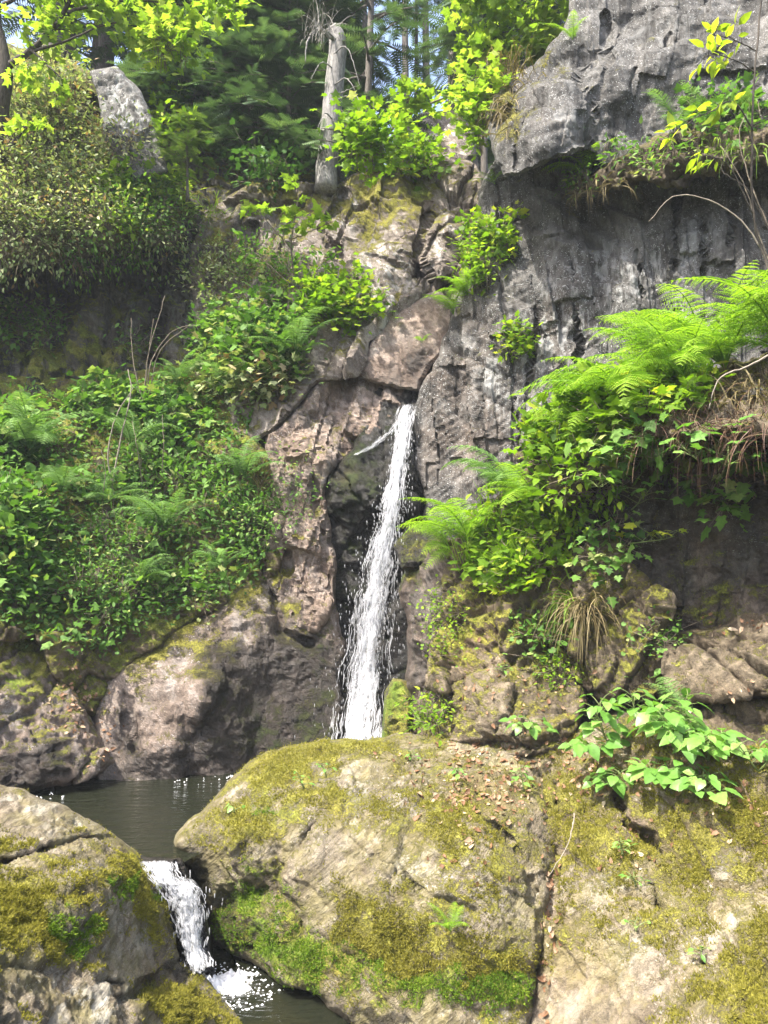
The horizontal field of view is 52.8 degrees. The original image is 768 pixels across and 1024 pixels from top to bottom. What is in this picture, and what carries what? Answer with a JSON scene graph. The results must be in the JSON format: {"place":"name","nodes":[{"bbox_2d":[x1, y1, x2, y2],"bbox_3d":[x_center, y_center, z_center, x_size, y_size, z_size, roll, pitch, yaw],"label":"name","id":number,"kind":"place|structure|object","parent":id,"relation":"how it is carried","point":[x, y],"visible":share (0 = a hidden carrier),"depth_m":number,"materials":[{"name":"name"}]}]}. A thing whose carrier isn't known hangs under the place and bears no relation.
{"place":"outdoors","nodes":[
{"label":"outdoors","id":0,"kind":"place"},
{"bbox_2d":[0,43,183,266],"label":"bank","id":1,"kind":"structure","parent":0,"point":[92,98],"depth_m":10.37,"materials":[{"name":"plant"}]},
{"bbox_2d":[0,204,92,301],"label":"trailing plant","id":2,"kind":"object","parent":1,"relation":"on","point":[24,258],"visible":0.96,"depth_m":9.75,"materials":[{"name":"green plant"}]},
{"bbox_2d":[7,25,113,149],"bbox_3d":[-4.999,-6.093,11.034,2.307,2.225,1.923,0,-4,0],"label":"bush","id":3,"kind":"object","parent":1,"relation":"on","point":[61,68],"visible":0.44,"depth_m":10.87,"materials":[{"name":"green plant"}]},
{"bbox_2d":[0,132,150,266],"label":"bush","id":4,"kind":"object","parent":1,"relation":"on","point":[44,213],"visible":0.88,"depth_m":9.84,"materials":[{"name":"green plant"}]},
{"bbox_2d":[0,80,165,209],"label":"bush","id":5,"kind":"object","parent":1,"relation":"on","point":[101,152],"visible":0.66,"depth_m":10.45,"materials":[{"name":"green plant"}]},
{"bbox_2d":[37,218,152,295],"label":"trailing plant","id":6,"kind":"object","parent":1,"relation":"on","point":[80,259],"visible":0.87,"depth_m":10.13,"materials":[{"name":"green plant"}]},
{"bbox_2d":[90,66,167,180],"bbox_3d":[-3.758,-5.686,11.312,1.044,2.521,1.860,2,-5,-22],"label":"rock slab","id":7,"kind":"object","parent":1,"relation":"on","point":[110,83],"visible":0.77,"depth_m":10.89,"materials":[{"name":"stone"}]},
{"bbox_2d":[37,152,220,296],"bbox_3d":[-3.245,-4.084,10.530,1.854,2.119,2.082,-1,-4,12],"label":"bush","id":8,"kind":"object","parent":1,"relation":"on","point":[154,212],"visible":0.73,"depth_m":10.42,"materials":[{"name":"green plant"}]},
{"bbox_2d":[0,0,261,160],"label":"maple tree","id":9,"kind":"object","parent":1,"relation":"on","point":[47,11],"visible":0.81,"depth_m":9.70,"materials":[{"name":"green plant"}]},
{"bbox_2d":[85,140,207,215],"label":"shrub","id":10,"kind":"object","parent":1,"relation":"on","point":[124,177],"visible":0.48,"depth_m":10.58,"materials":[{"name":"green plant"}]},
{"bbox_2d":[146,109,218,199],"bbox_3d":[-2.784,-4.975,10.807,0.957,1.264,1.308,0,-4,0],"label":"sapling","id":11,"kind":"object","parent":1,"relation":"on","point":[188,137],"visible":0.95,"depth_m":10.74,"materials":[{"name":"green plant"}]},
{"bbox_2d":[0,206,207,398],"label":"cliff","id":12,"kind":"structure","parent":0,"point":[105,307],"depth_m":10.90,"materials":[{"name":"stone"}]},
{"bbox_2d":[0,284,81,358],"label":"shrub","id":13,"kind":"object","parent":12,"relation":"on","point":[20,306],"visible":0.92,"depth_m":10.67,"materials":[{"name":"green plant"}]},
{"bbox_2d":[29,772,235,867],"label":"pool water","id":14,"kind":"structure","parent":0,"point":[147,818],"depth_m":6.58,"materials":[{"name":"liquid"}]},
{"bbox_2d":[325,362,434,739],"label":"waterfall","id":15,"kind":"object","parent":14,"relation":"in","point":[373,478],"visible":0.44,"depth_m":8.78,"materials":[{"name":"liquid"}]},
{"bbox_2d":[0,364,282,716],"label":"hillside","id":16,"kind":"structure","parent":0,"point":[155,635],"depth_m":8.53,"materials":[{"name":"plant"}]},
{"bbox_2d":[0,387,59,471],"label":"herb","id":17,"kind":"object","parent":16,"relation":"on","point":[28,456],"visible":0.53,"depth_m":8.89,"materials":[{"name":"green plant"}]},
{"bbox_2d":[0,455,70,558],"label":"herb","id":18,"kind":"object","parent":16,"relation":"on","point":[7,481],"visible":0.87,"depth_m":7.78,"materials":[{"name":"green plant"}]},
{"bbox_2d":[0,532,75,618],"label":"herb","id":19,"kind":"object","parent":16,"relation":"on","point":[27,547],"visible":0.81,"depth_m":7.57,"materials":[{"name":"green plant"}]},
{"bbox_2d":[0,390,95,448],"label":"fern","id":20,"kind":"object","parent":16,"relation":"on","point":[31,432],"visible":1,"depth_m":8.58,"materials":[{"name":"green plant"}]},
{"bbox_2d":[27,532,177,628],"bbox_3d":[-2.845,0.694,7.895,1.364,0.997,0.865,1,-4,-7],"label":"herb","id":21,"kind":"object","parent":16,"relation":"on","point":[108,584],"visible":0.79,"depth_m":7.87,"materials":[{"name":"green plant"}]},
{"bbox_2d":[60,363,146,426],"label":"herb","id":22,"kind":"object","parent":16,"relation":"on","point":[83,400],"visible":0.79,"depth_m":9.72,"materials":[{"name":"green plant"}]},
{"bbox_2d":[71,488,178,555],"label":"herb","id":23,"kind":"object","parent":16,"relation":"on","point":[111,533],"visible":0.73,"depth_m":8.37,"materials":[{"name":"green plant"}]},
{"bbox_2d":[0,361,288,657],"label":"ground cover","id":24,"kind":"object","parent":16,"relation":"on","point":[118,613],"visible":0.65,"depth_m":8.56,"materials":[{"name":"green plant"}]},
{"bbox_2d":[97,433,201,501],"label":"herb","id":25,"kind":"object","parent":16,"relation":"on","point":[172,470],"visible":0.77,"depth_m":9.07,"materials":[{"name":"green plant"}]},
{"bbox_2d":[105,487,217,529],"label":"fern","id":26,"kind":"object","parent":16,"relation":"on","point":[160,515],"visible":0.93,"depth_m":8.50,"materials":[{"name":"green plant"}]},
{"bbox_2d":[114,380,224,447],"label":"herb","id":27,"kind":"object","parent":16,"relation":"on","point":[185,400],"visible":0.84,"depth_m":9.56,"materials":[{"name":"green plant"}]},
{"bbox_2d":[137,550,235,624],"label":"herb","id":28,"kind":"object","parent":16,"relation":"on","point":[185,597],"visible":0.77,"depth_m":8.26,"materials":[{"name":"green plant"}]},
{"bbox_2d":[91,582,347,780],"bbox_3d":[-1.771,1.919,8.525,2.719,2.373,2.108,1,-4,-17],"label":"boulder","id":29,"kind":"object","parent":16,"relation":"on","point":[238,681],"visible":0.72,"depth_m":7.86,"materials":[{"name":"stone"}]},
{"bbox_2d":[182,436,263,518],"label":"herb","id":30,"kind":"object","parent":16,"relation":"on","point":[209,469],"visible":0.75,"depth_m":8.89,"materials":[{"name":"green plant"}]},
{"bbox_2d":[1,0,461,164],"label":"sky","id":31,"kind":"structure","parent":0,"point":[9,40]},
{"bbox_2d":[147,81,340,216],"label":"cliff","id":32,"kind":"structure","parent":0,"point":[226,188],"depth_m":12.12,"materials":[{"name":"stone"}]},
{"bbox_2d":[122,0,214,114],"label":"shrub","id":33,"kind":"object","parent":32,"relation":"on","point":[159,29],"visible":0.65,"depth_m":9.27,"materials":[{"name":"green plant"}]},
{"bbox_2d":[106,0,237,156],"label":"conifer tree","id":34,"kind":"object","parent":32,"relation":"on","point":[136,79],"visible":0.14,"depth_m":12.19,"materials":[{"name":"green plant"}]},
{"bbox_2d":[155,0,343,163],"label":"conifer tree","id":35,"kind":"object","parent":32,"relation":"on","point":[229,40],"visible":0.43,"depth_m":12.01,"materials":[{"name":"green plant"}]},
{"bbox_2d":[192,0,371,178],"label":"conifer tree","id":36,"kind":"object","parent":32,"relation":"on","point":[273,15],"visible":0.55,"depth_m":12.00,"materials":[{"name":"green plant"}]},
{"bbox_2d":[211,0,396,177],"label":"conifer tree","id":37,"kind":"object","parent":32,"relation":"on","point":[381,72],"visible":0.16,"depth_m":12.59,"materials":[{"name":"green plant"}]},
{"bbox_2d":[212,949,349,1023],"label":"stream water","id":38,"kind":"structure","parent":0,"point":[286,1005],"depth_m":4.83,"materials":[{"name":"liquid"}]},
{"bbox_2d":[33,290,610,948],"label":"ground","id":39,"kind":"structure","parent":0,"point":[583,718],"depth_m":11.24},
{"bbox_2d":[0,638,114,791],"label":"boulder","id":40,"kind":"object","parent":39,"relation":"on","point":[36,753],"visible":0.84,"depth_m":7.07,"materials":[{"name":"stone"}]},
{"bbox_2d":[0,785,242,1023],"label":"boulder","id":41,"kind":"object","parent":39,"relation":"on","point":[87,934],"visible":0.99,"depth_m":4.08,"materials":[{"name":"stone"}]},
{"bbox_2d":[4,2,316,97],"bbox_3d":[-3.927,-12.713,15.732,5.706,12.909,4.828,-2,-5,30],"label":"conifer tree","id":42,"kind":"object","parent":39,"relation":"on","point":[99,52],"visible":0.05,"depth_m":15.11,"materials":[{"name":"green plant"}]},
{"bbox_2d":[125,0,286,152],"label":"conifer tree","id":43,"kind":"object","parent":39,"relation":"on","point":[231,52],"visible":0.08,"depth_m":12.21,"materials":[{"name":"green plant"}]},
{"bbox_2d":[273,0,451,344],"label":"conifer tree","id":44,"kind":"object","parent":39,"relation":"on","point":[364,68],"visible":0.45,"depth_m":12.13,"materials":[{"name":"green plant"}]},
{"bbox_2d":[174,730,555,1023],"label":"boulder","id":45,"kind":"object","parent":39,"relation":"on","point":[328,887],"visible":0.98,"depth_m":5.01,"materials":[{"name":"stone"}]},
{"bbox_2d":[398,538,453,733],"bbox_3d":[0.545,1.372,8.124,0.912,2.212,2.429,0,-4,0],"label":"rock buttress","id":46,"kind":"object","parent":39,"relation":"on","point":[418,579],"visible":0.39,"depth_m":7.62,"materials":[{"name":"stone"}]},
{"bbox_2d":[382,678,411,736],"bbox_3d":[0.138,2.014,7.742,0.321,0.664,0.980,0,-4,0],"label":"stone","id":47,"kind":"object","parent":46,"relation":"on","point":[393,694],"visible":0.71,"depth_m":7.54,"materials":[{"name":"stone"}]},
{"bbox_2d":[393,524,442,569],"bbox_3d":[0.390,0.371,8.515,0.589,0.529,1.170,0,-4,0],"label":"stone","id":48,"kind":"object","parent":46,"relation":"on","point":[408,545],"visible":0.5,"depth_m":8.24,"materials":[{"name":"stone"}]},
{"bbox_2d":[403,0,525,124],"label":"conifer tree","id":49,"kind":"object","parent":39,"relation":"on","point":[446,36],"visible":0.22,"depth_m":14.43,"materials":[{"name":"green plant"}]},
{"bbox_2d":[566,386,767,710],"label":"rock wall","id":50,"kind":"structure","parent":39,"relation":"on","point":[721,576],"depth_m":6.19,"materials":[{"name":"stone"}]},
{"bbox_2d":[649,434,767,541],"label":"trailing plant","id":51,"kind":"object","parent":50,"relation":"attached to","point":[741,490],"visible":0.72,"depth_m":5.96,"materials":[{"name":"green plant"}]},
{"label":"stream bed","id":52,"kind":"structure","parent":39,"relation":"on","visible":0},
{"bbox_2d":[140,855,214,977],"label":"small cascade","id":53,"kind":"object","parent":52,"relation":"on","point":[178,921],"visible":0.54,"depth_m":5.12,"materials":[{"name":"liquid"}]},
{"bbox_2d":[189,155,482,441],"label":"cliff","id":54,"kind":"structure","parent":0,"point":[395,233],"depth_m":10.64,"materials":[{"name":"stone"}]},
{"bbox_2d":[170,228,259,312],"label":"shrub","id":55,"kind":"object","parent":54,"relation":"on","point":[224,279],"visible":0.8,"depth_m":10.63,"materials":[{"name":"green plant"}]},
{"bbox_2d":[165,325,324,410],"bbox_3d":[-1.791,-1.792,9.720,2.211,1.162,1.291,-4,-6,41],"label":"shrub","id":56,"kind":"object","parent":54,"relation":"on","point":[243,378],"visible":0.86,"depth_m":9.42,"materials":[{"name":"green plant"}]},
{"bbox_2d":[176,266,330,395],"bbox_3d":[-1.958,-2.228,9.782,2.525,1.702,1.774,-4,-6,41],"label":"shrub","id":57,"kind":"object","parent":54,"relation":"on","point":[273,321],"visible":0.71,"depth_m":9.56,"materials":[{"name":"green plant"}]},
{"bbox_2d":[196,104,317,202],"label":"shrub","id":58,"kind":"object","parent":54,"relation":"on","point":[262,164],"visible":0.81,"depth_m":11.32,"materials":[{"name":"green plant"}]},
{"bbox_2d":[216,221,315,296],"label":"shrub","id":59,"kind":"object","parent":54,"relation":"on","point":[243,271],"visible":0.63,"depth_m":10.42,"materials":[{"name":"green plant"}]},
{"bbox_2d":[239,172,339,284],"bbox_3d":[-1.189,-3.645,9.788,1.275,1.420,0.840,0,-4,0],"label":"sapling","id":60,"kind":"object","parent":54,"relation":"on","point":[293,211],"visible":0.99,"depth_m":9.79,"materials":[{"name":"green plant"}]},
{"bbox_2d":[232,219,350,317],"bbox_3d":[-1.140,-3.082,9.635,1.452,1.298,0.729,0,-4,0],"label":"sapling","id":61,"kind":"object","parent":54,"relation":"on","point":[255,260],"visible":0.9,"depth_m":9.62,"materials":[{"name":"green plant"}]},
{"bbox_2d":[305,23,360,196],"bbox_3d":[-0.688,-5.904,11.240,0.894,2.624,0.569,0,-4,0],"label":"dead tree","id":62,"kind":"object","parent":54,"relation":"on","point":[326,178],"visible":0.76,"depth_m":11.24,"materials":[{"name":"grey wood"}]},
{"bbox_2d":[262,376,403,633],"bbox_3d":[-0.571,-0.216,9.640,1.866,3.337,2.429,0,-4,0],"label":"layered rock","id":63,"kind":"object","parent":54,"relation":"on","point":[327,421],"visible":0.8,"depth_m":8.95,"materials":[{"name":"stone"}]},
{"bbox_2d":[282,252,400,337],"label":"shrub","id":64,"kind":"object","parent":54,"relation":"on","point":[315,288],"visible":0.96,"depth_m":9.53,"materials":[{"name":"green plant"}]},
{"bbox_2d":[309,87,421,187],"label":"shrub","id":65,"kind":"object","parent":54,"relation":"on","point":[371,141],"visible":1,"depth_m":9.21,"materials":[{"name":"green plant"}]},
{"bbox_2d":[360,292,452,390],"bbox_3d":[0.284,-2.245,10.194,1.256,1.649,1.495,0,-4,0],"label":"rock slab","id":66,"kind":"object","parent":54,"relation":"on","point":[399,358],"visible":0.81,"depth_m":9.53,"materials":[{"name":"stone"}]},
{"bbox_2d":[357,108,463,191],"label":"shrub","id":67,"kind":"object","parent":54,"relation":"on","point":[419,158],"visible":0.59,"depth_m":11.00,"materials":[{"name":"green plant"}]},
{"bbox_2d":[392,110,478,169],"bbox_3d":[0.794,-6.223,12.960,1.482,2.287,2.348,0,-4,0],"label":"rock outcrop","id":68,"kind":"object","parent":54,"relation":"on","point":[444,125],"visible":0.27,"depth_m":12.14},
{"bbox_2d":[386,27,487,137],"bbox_3d":[0.640,-5.681,10.386,1.720,1.355,0.779,-1,-4,15],"label":"maple tree","id":69,"kind":"object","parent":54,"relation":"on","point":[408,86],"visible":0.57,"depth_m":10.27,"materials":[{"name":"green plant"}]},
{"bbox_2d":[424,484,676,705],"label":"rock","id":70,"kind":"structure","parent":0,"point":[491,624],"depth_m":6.49,"materials":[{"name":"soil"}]},
{"bbox_2d":[396,497,503,540],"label":"fern","id":71,"kind":"object","parent":70,"relation":"on","point":[451,516],"visible":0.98,"depth_m":7.21,"materials":[{"name":"green plant"}]},
{"bbox_2d":[447,521,578,596],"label":"herb","id":72,"kind":"object","parent":70,"relation":"on","point":[495,581],"visible":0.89,"depth_m":6.68,"materials":[{"name":"green plant"}]},
{"bbox_2d":[458,474,586,571],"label":"herb","id":73,"kind":"object","parent":70,"relation":"on","point":[504,511],"visible":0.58,"depth_m":7.00,"materials":[{"name":"green plant"}]},
{"bbox_2d":[502,605,579,677],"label":"herb","id":74,"kind":"object","parent":70,"relation":"on","point":[533,628],"visible":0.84,"depth_m":6.45,"materials":[{"name":"green plant"}]},
{"bbox_2d":[503,460,602,557],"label":"herb","id":75,"kind":"object","parent":70,"relation":"on","point":[553,527],"visible":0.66,"depth_m":6.57,"materials":[{"name":"green plant"}]},
{"bbox_2d":[533,574,628,670],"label":"dry grass","id":76,"kind":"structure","parent":70,"relation":"on","point":[592,612],"depth_m":6.20,"materials":[{"name":"plant"}]},
{"bbox_2d":[564,494,652,608],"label":"trailing plant","id":77,"kind":"object","parent":70,"relation":"on","point":[614,562],"visible":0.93,"depth_m":6.20,"materials":[{"name":"green plant"}]},
{"bbox_2d":[413,149,767,540],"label":"cliff","id":78,"kind":"structure","parent":0,"point":[573,274],"depth_m":8.77,"materials":[{"name":"stone"}]},
{"bbox_2d":[446,199,529,278],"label":"herb","id":79,"kind":"object","parent":78,"relation":"on","point":[479,229],"visible":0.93,"depth_m":9.17,"materials":[{"name":"green plant"}]},
{"bbox_2d":[489,310,543,362],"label":"herb","id":80,"kind":"object","parent":78,"relation":"on","point":[510,335],"visible":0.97,"depth_m":8.80,"materials":[{"name":"green plant"}]},
{"bbox_2d":[567,123,767,196],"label":"rock ledge","id":81,"kind":"object","parent":78,"relation":"on","point":[670,178],"visible":0.69,"depth_m":7.98,"materials":[{"name":"stone"}]},
{"bbox_2d":[584,115,711,188],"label":"herb","id":82,"kind":"object","parent":81,"relation":"on","point":[638,161],"visible":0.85,"depth_m":8.01,"materials":[{"name":"green plant"}]},
{"bbox_2d":[673,70,767,146],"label":"herb","id":83,"kind":"object","parent":81,"relation":"on","point":[745,105],"visible":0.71,"depth_m":8.06,"materials":[{"name":"green plant"}]},
{"bbox_2d":[485,0,767,176],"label":"cliff","id":84,"kind":"structure","parent":0,"point":[608,65],"depth_m":8.53,"materials":[{"name":"stone"}]},
{"bbox_2d":[436,34,519,161],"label":"shrub","id":85,"kind":"object","parent":84,"relation":"on","point":[478,89],"visible":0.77,"depth_m":9.22,"materials":[{"name":"green plant"}]},
{"bbox_2d":[440,0,568,74],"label":"maple tree","id":86,"kind":"object","parent":84,"relation":"on","point":[545,36],"visible":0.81,"depth_m":9.74,"materials":[{"name":"green plant"}]},
{"bbox_2d":[513,352,767,507],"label":"earth bank","id":87,"kind":"structure","parent":0,"point":[761,367],"depth_m":5.97,"materials":[{"name":"soil"}]},
{"bbox_2d":[500,393,620,482],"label":"herb","id":88,"kind":"object","parent":87,"relation":"on","point":[545,449],"visible":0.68,"depth_m":6.39,"materials":[{"name":"green plant"}]},
{"bbox_2d":[516,424,644,542],"bbox_3d":[1.676,-0.219,6.328,0.929,0.930,0.992,-4,-6,43],"label":"trailing plant","id":89,"kind":"object","parent":87,"relation":"hanging from","point":[597,503],"visible":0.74,"depth_m":6.30,"materials":[{"name":"green plant"}]},
{"bbox_2d":[507,341,670,412],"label":"fern","id":90,"kind":"object","parent":87,"relation":"on","point":[617,380],"visible":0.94,"depth_m":5.97,"materials":[{"name":"green plant"}]},
{"bbox_2d":[534,358,659,462],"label":"herb","id":91,"kind":"object","parent":87,"relation":"on","point":[592,404],"visible":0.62,"depth_m":6.12,"materials":[{"name":"green plant"}]},
{"bbox_2d":[548,409,715,495],"bbox_3d":[1.985,-0.457,6.109,1.238,0.640,1.265,0,-4,0],"label":"trailing plant","id":92,"kind":"object","parent":87,"relation":"on","point":[645,440],"visible":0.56,"depth_m":5.92,"materials":[{"name":"green plant"}]},
{"bbox_2d":[590,351,736,430],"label":"herb","id":93,"kind":"object","parent":87,"relation":"on","point":[682,393],"visible":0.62,"depth_m":5.88,"materials":[{"name":"green plant"}]},
{"bbox_2d":[570,311,763,381],"bbox_3d":[2.066,-1.374,6.238,1.224,0.790,1.454,2,-4,-20],"label":"fern","id":94,"kind":"object","parent":87,"relation":"on","point":[681,360],"visible":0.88,"depth_m":6.07,"materials":[{"name":"green plant"}]},
{"bbox_2d":[606,259,767,367],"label":"fern","id":95,"kind":"object","parent":87,"relation":"on","point":[669,320],"visible":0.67,"depth_m":6.15,"materials":[{"name":"green plant"}]},
{"bbox_2d":[647,269,767,373],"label":"fern","id":96,"kind":"object","parent":87,"relation":"on","point":[761,322],"visible":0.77,"depth_m":5.91,"materials":[{"name":"green plant"}]},
{"bbox_2d":[654,0,767,271],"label":"sapling","id":97,"kind":"object","parent":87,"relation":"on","point":[726,28],"visible":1,"depth_m":6.24,"materials":[{"name":"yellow plant"}]},
{"bbox_2d":[669,384,767,502],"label":"hanging roots","id":98,"kind":"object","parent":87,"relation":"hanging from","point":[738,436],"visible":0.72,"depth_m":5.36,"materials":[{"name":"plant"}]},
{"bbox_2d":[530,722,767,1023],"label":"boulder","id":99,"kind":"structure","parent":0,"point":[704,888],"depth_m":4.48,"materials":[{"name":"stone"}]},
{"bbox_2d":[46,613,767,1023],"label":"leaf litter","id":100,"kind":"object","parent":99,"relation":"on","point":[470,841],"visible":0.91,"depth_m":5.46,"materials":[{"name":"plant"}]},
{"bbox_2d":[417,665,586,757],"bbox_3d":[1.003,1.739,6.683,1.464,0.886,1.481,-1,-4,15],"label":"rock","id":101,"kind":"object","parent":99,"relation":"on","point":[471,724],"visible":0.62,"depth_m":6.19,"materials":[{"name":"stone"}]},
{"bbox_2d":[558,691,632,761],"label":"broad leaved plant","id":102,"kind":"object","parent":99,"relation":"on","point":[579,745],"visible":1,"depth_m":5.35,"materials":[{"name":"green plant"}]},
{"bbox_2d":[626,688,711,748],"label":"broad leaved plant","id":103,"kind":"object","parent":99,"relation":"on","point":[673,719],"visible":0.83,"depth_m":4.99,"materials":[{"name":"green plant"}]},
{"bbox_2d":[600,697,767,746],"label":"rock step","id":104,"kind":"object","parent":99,"relation":"on","point":[748,719],"visible":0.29,"depth_m":5.42,"materials":[{"name":"stone"}]},
{"bbox_2d":[661,612,767,704],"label":"rock step","id":105,"kind":"object","parent":104,"relation":"on","point":[702,660],"visible":0.9,"depth_m":5.55,"materials":[{"name":"stone"}]},
{"bbox_2d":[655,728,750,763],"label":"broad leaved plant","id":106,"kind":"object","parent":99,"relation":"on","point":[694,742],"visible":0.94,"depth_m":4.73,"materials":[{"name":"green plant"}]},
{"bbox_2d":[666,766,743,805],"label":"broad leaved plant","id":107,"kind":"object","parent":99,"relation":"on","point":[680,784],"visible":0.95,"depth_m":4.64,"materials":[{"name":"green plant"}]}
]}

